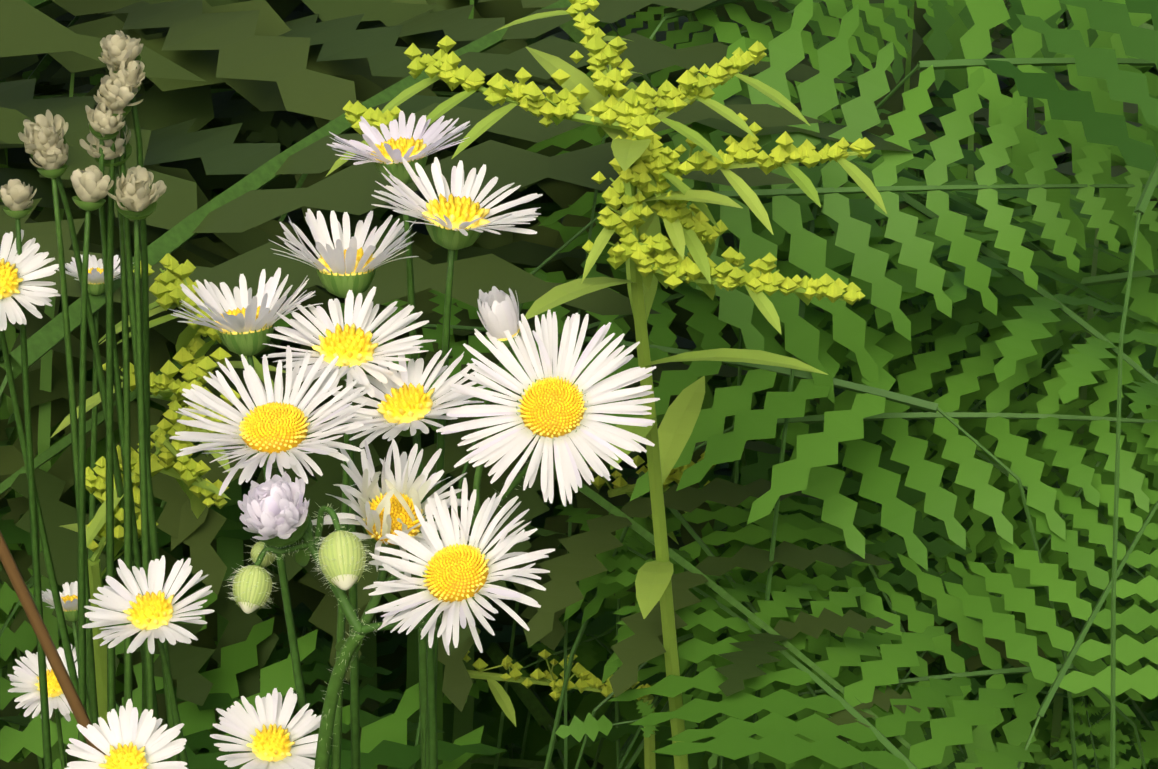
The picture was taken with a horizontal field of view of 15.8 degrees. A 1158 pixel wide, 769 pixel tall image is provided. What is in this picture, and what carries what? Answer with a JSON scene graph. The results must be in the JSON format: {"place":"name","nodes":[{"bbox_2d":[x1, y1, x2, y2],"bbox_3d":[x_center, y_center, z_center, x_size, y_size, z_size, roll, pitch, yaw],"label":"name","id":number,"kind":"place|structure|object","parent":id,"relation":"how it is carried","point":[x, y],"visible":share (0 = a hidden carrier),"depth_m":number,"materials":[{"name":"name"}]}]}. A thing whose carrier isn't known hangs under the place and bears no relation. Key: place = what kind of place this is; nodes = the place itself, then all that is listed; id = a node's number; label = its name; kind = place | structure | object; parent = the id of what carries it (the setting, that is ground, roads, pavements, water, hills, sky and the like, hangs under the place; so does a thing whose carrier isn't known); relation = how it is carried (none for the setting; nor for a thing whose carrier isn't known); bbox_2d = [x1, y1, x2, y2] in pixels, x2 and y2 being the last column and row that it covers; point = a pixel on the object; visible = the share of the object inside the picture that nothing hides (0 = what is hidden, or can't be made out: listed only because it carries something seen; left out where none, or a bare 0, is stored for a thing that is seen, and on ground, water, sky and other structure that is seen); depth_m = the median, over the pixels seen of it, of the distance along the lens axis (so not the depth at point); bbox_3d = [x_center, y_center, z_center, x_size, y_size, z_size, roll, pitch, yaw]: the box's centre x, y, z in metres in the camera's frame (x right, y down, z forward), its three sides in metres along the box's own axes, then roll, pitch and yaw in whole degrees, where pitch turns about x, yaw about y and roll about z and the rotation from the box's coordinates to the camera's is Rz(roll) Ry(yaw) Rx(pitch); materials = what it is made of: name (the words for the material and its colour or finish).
{"place":"outdoors","nodes":[
{"label":"outdoors","id":0,"kind":"place"},
{"bbox_2d":[254,347,538,768],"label":"fleabane stems","id":1,"kind":"object","parent":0,"point":[304,547],"visible":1,"depth_m":0.38,"materials":[{"name":"green plant"}]},
{"bbox_2d":[238,471,308,546],"bbox_3d":[-0.027,0.011,0.375,0.007,0.007,0.007,1,50,22],"label":"flower bud","id":2,"kind":"object","parent":1,"relation":"attached to","point":[274,509],"visible":1,"depth_m":0.37,"materials":[{"name":"white plant"}]},
{"bbox_2d":[477,286,520,346],"bbox_3d":[-0.007,-0.006,0.377,0.004,0.006,0.004,1,38,23],"label":"flower bud","id":3,"kind":"object","parent":1,"relation":"attached to","point":[499,316],"visible":1,"depth_m":0.38,"materials":[{"name":"white plant"}]},
{"label":"ground","id":4,"kind":"structure","parent":0,"visible":0},
{"bbox_2d":[0,531,105,754],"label":"dry stem","id":5,"kind":"object","parent":4,"relation":"on","point":[44,637],"visible":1,"depth_m":0.45,"materials":[{"name":"brown plant"}]},
{"bbox_2d":[0,97,454,768],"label":"flower stems","id":6,"kind":"object","parent":4,"relation":"on","point":[110,383],"visible":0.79,"depth_m":0.50,"materials":[{"name":"green plant"}]},
{"bbox_2d":[0,179,36,218],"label":"seed head","id":7,"kind":"object","parent":6,"relation":"attached to","point":[16,195],"visible":1,"depth_m":0.49},
{"bbox_2d":[0,229,60,330],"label":"daisy","id":8,"kind":"object","parent":6,"relation":"attached to","point":[15,266],"visible":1,"depth_m":0.49,"materials":[{"name":"white plant"}]},
{"bbox_2d":[7,644,77,721],"bbox_3d":[-0.076,0.043,0.605,0.013,0.008,0.012,-11,26,-23],"label":"daisy","id":9,"kind":"object","parent":6,"relation":"attached to","point":[27,677],"visible":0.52,"depth_m":0.60,"materials":[{"name":"white plant"}]},
{"bbox_2d":[18,109,68,158],"bbox_3d":[-0.062,-0.029,0.485,0.006,0.006,0.006,1,50,18],"label":"bud","id":10,"kind":"object","parent":6,"relation":"attached to","point":[40,132],"visible":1,"depth_m":0.48,"materials":[{"name":"beige plant"}]},
{"bbox_2d":[29,139,68,178],"bbox_3d":[-0.061,-0.026,0.485,0.005,0.005,0.005,-5,12,3],"label":"seed head","id":11,"kind":"object","parent":6,"relation":"attached to","point":[54,166],"visible":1,"depth_m":0.48},
{"bbox_2d":[42,581,104,621],"bbox_3d":[-0.071,0.031,0.585,0.010,0.005,0.010,-3,11,2],"label":"daisy","id":12,"kind":"object","parent":6,"relation":"attached to","point":[69,598],"visible":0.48,"depth_m":0.58,"materials":[{"name":"white plant"}]},
{"bbox_2d":[56,254,119,294],"bbox_3d":[-0.066,-0.015,0.565,0.010,0.006,0.010,-17,29,-34],"label":"daisy","id":13,"kind":"object","parent":6,"relation":"attached to","point":[96,285],"visible":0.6,"depth_m":0.56,"materials":[{"name":"white plant"}]},
{"bbox_2d":[70,165,113,210],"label":"bud","id":14,"kind":"object","parent":6,"relation":"attached to","point":[91,187],"visible":1,"depth_m":0.47,"materials":[{"name":"beige plant"}]},
{"bbox_2d":[85,101,125,139],"bbox_3d":[-0.054,-0.030,0.475,0.005,0.005,0.005,1,50,-20],"label":"seed head","id":15,"kind":"object","parent":6,"relation":"attached to","point":[103,123],"visible":1,"depth_m":0.47},
{"bbox_2d":[79,123,131,166],"bbox_3d":[-0.054,-0.028,0.480,0.006,0.006,0.006,1,41,13],"label":"bud","id":16,"kind":"object","parent":6,"relation":"attached to","point":[109,153],"visible":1,"depth_m":0.48,"materials":[{"name":"beige plant"}]},
{"bbox_2d":[93,75,142,116],"bbox_3d":[-0.052,-0.033,0.475,0.006,0.005,0.005,0,33,-14],"label":"bud","id":17,"kind":"object","parent":6,"relation":"attached to","point":[117,95],"visible":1,"depth_m":0.47,"materials":[{"name":"beige plant"}]},
{"bbox_2d":[98,30,142,72],"bbox_3d":[-0.052,-0.038,0.475,0.005,0.005,0.005,1,35,28],"label":"seed head","id":18,"kind":"object","parent":6,"relation":"attached to","point":[118,47],"visible":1,"depth_m":0.47},
{"bbox_2d":[64,699,187,768],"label":"daisy","id":19,"kind":"object","parent":6,"relation":"attached to","point":[127,740],"visible":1,"depth_m":0.45,"materials":[{"name":"white plant"}]},
{"bbox_2d":[107,59,144,93],"bbox_3d":[-0.051,-0.035,0.475,0.004,0.005,0.005,0,35,-21],"label":"seed head","id":20,"kind":"object","parent":6,"relation":"attached to","point":[133,75],"visible":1,"depth_m":0.47},
{"bbox_2d":[107,165,166,219],"bbox_3d":[-0.050,-0.022,0.474,0.007,0.006,0.007,1,40,-5],"label":"bud","id":21,"kind":"object","parent":6,"relation":"attached to","point":[135,196],"visible":1,"depth_m":0.47,"materials":[{"name":"beige plant"}]},
{"bbox_2d":[82,555,214,653],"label":"fleabane","id":22,"kind":"object","parent":6,"relation":"attached to","point":[151,613],"visible":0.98,"depth_m":0.47,"materials":[{"name":"white plant"}]},
{"bbox_2d":[169,268,322,355],"bbox_3d":[-0.034,-0.007,0.424,0.014,0.009,0.015,17,29,33],"label":"fleabane","id":23,"kind":"object","parent":6,"relation":"attached to","point":[245,322],"visible":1,"depth_m":0.42,"materials":[{"name":"white plant"}]},
{"bbox_2d":[225,564,278,613],"bbox_3d":[-0.030,0.018,0.377,0.006,0.004,0.006,9,-14,4],"label":"flower bud","id":24,"kind":"object","parent":6,"relation":"attached to","point":[252,587],"visible":1,"depth_m":0.38,"materials":[{"name":"green plant"}]},
{"bbox_2d":[244,539,282,568],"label":"flower bud","id":25,"kind":"object","parent":6,"relation":"attached to","point":[268,558],"visible":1,"depth_m":0.38,"materials":[{"name":"green plant"}]},
{"bbox_2d":[210,687,320,768],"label":"daisy","id":26,"kind":"object","parent":6,"relation":"attached to","point":[270,739],"visible":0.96,"depth_m":0.44,"materials":[{"name":"white plant"}]},
{"bbox_2d":[169,345,373,495],"bbox_3d":[-0.027,0.004,0.380,0.018,0.007,0.018,1,39,4],"label":"fleabane","id":27,"kind":"object","parent":6,"relation":"attached to","point":[271,430],"visible":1,"depth_m":0.38,"materials":[{"name":"white plant"}]},
{"bbox_2d":[312,530,371,589],"bbox_3d":[-0.021,0.016,0.374,0.006,0.006,0.006,1,66,-18],"label":"flower bud","id":28,"kind":"object","parent":6,"relation":"attached to","point":[342,556],"visible":1,"depth_m":0.37,"materials":[{"name":"green plant"}]},
{"bbox_2d":[268,209,418,297],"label":"fleabane","id":29,"kind":"object","parent":6,"relation":"attached to","point":[345,265],"visible":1,"depth_m":0.43,"materials":[{"name":"white plant"}]},
{"bbox_2d":[261,287,435,397],"bbox_3d":[-0.023,-0.003,0.419,0.017,0.006,0.016,1,35,1],"label":"fleabane","id":30,"kind":"object","parent":6,"relation":"attached to","point":[349,342],"visible":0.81,"depth_m":0.42,"materials":[{"name":"white plant"}]},
{"bbox_2d":[311,439,469,576],"bbox_3d":[-0.017,0.011,0.383,0.015,0.010,0.015,-18,30,-35],"label":"fleabane","id":31,"kind":"object","parent":6,"relation":"attached to","point":[388,508],"visible":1,"depth_m":0.38,"materials":[{"name":"white plant"}]},
{"bbox_2d":[327,111,469,183],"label":"fleabane","id":32,"kind":"object","parent":6,"relation":"attached to","point":[381,152],"visible":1,"depth_m":0.43,"materials":[{"name":"white plant"}]},
{"bbox_2d":[330,346,485,447],"bbox_3d":[-0.017,0.002,0.414,0.016,0.006,0.016,1,35,24],"label":"fleabane","id":33,"kind":"object","parent":6,"relation":"attached to","point":[409,407],"visible":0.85,"depth_m":0.41,"materials":[{"name":"white plant"}]},
{"bbox_2d":[371,157,542,249],"bbox_3d":[-0.012,-0.017,0.416,0.017,0.007,0.018,1,24,-15],"label":"fleabane","id":34,"kind":"object","parent":6,"relation":"attached to","point":[455,219],"visible":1,"depth_m":0.42,"materials":[{"name":"white plant"}]},
{"bbox_2d":[363,478,554,654],"bbox_3d":[-0.011,0.017,0.372,0.018,0.008,0.019,1,52,19],"label":"fleabane","id":35,"kind":"object","parent":6,"relation":"attached to","point":[456,572],"visible":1,"depth_m":0.37,"materials":[{"name":"white plant"}]},
{"bbox_2d":[436,310,659,506],"bbox_3d":[-0.003,0.002,0.373,0.020,0.007,0.020,1,62,3],"label":"fleabane","id":36,"kind":"object","parent":6,"relation":"attached to","point":[550,410],"visible":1,"depth_m":0.37,"materials":[{"name":"white plant"}]},
{"bbox_2d":[0,0,473,768],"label":"grass","id":37,"kind":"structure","parent":4,"relation":"on","point":[454,722],"depth_m":0.69,"materials":[{"name":"green plant"}]},
{"bbox_2d":[2,96,934,677],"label":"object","id":38,"kind":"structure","parent":4,"relation":"on","point":[4,670],"depth_m":1.31,"materials":[{"name":"green plant"}]},
{"bbox_2d":[51,0,886,768],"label":"goldenrod","id":39,"kind":"object","parent":4,"relation":"on","point":[645,164],"visible":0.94,"depth_m":0.55,"materials":[{"name":"plant"}]},
{"bbox_2d":[0,0,1097,768],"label":"shade foliage","id":40,"kind":"object","parent":4,"relation":"on","point":[238,96],"visible":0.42,"depth_m":0.65,"materials":[{"name":"green plant"}]},
{"bbox_2d":[0,0,1157,768],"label":"foliage","id":41,"kind":"object","parent":4,"relation":"on","point":[958,80],"depth_m":0.83,"materials":[{"name":"green plant"}]},
{"bbox_2d":[0,0,1157,768],"bbox_3d":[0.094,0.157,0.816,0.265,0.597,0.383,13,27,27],"label":"foliage","id":42,"kind":"object","parent":4,"relation":"on","point":[973,606],"visible":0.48,"depth_m":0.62,"materials":[{"name":"green plant"}]},
{"bbox_2d":[506,534,1132,768],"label":"foliage shade","id":43,"kind":"object","parent":4,"relation":"on","point":[589,760],"depth_m":0.82,"materials":[{"name":"green plant"}]},
{"bbox_2d":[673,0,1157,674],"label":"shade tree foliage","id":44,"kind":"object","parent":4,"relation":"on","point":[999,44],"depth_m":0.85,"materials":[{"name":"green plant"}]},
{"bbox_2d":[674,0,1157,768],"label":"grass","id":45,"kind":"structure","parent":4,"relation":"on","point":[1056,718],"depth_m":0.72,"materials":[{"name":"green plant"}]}
]}

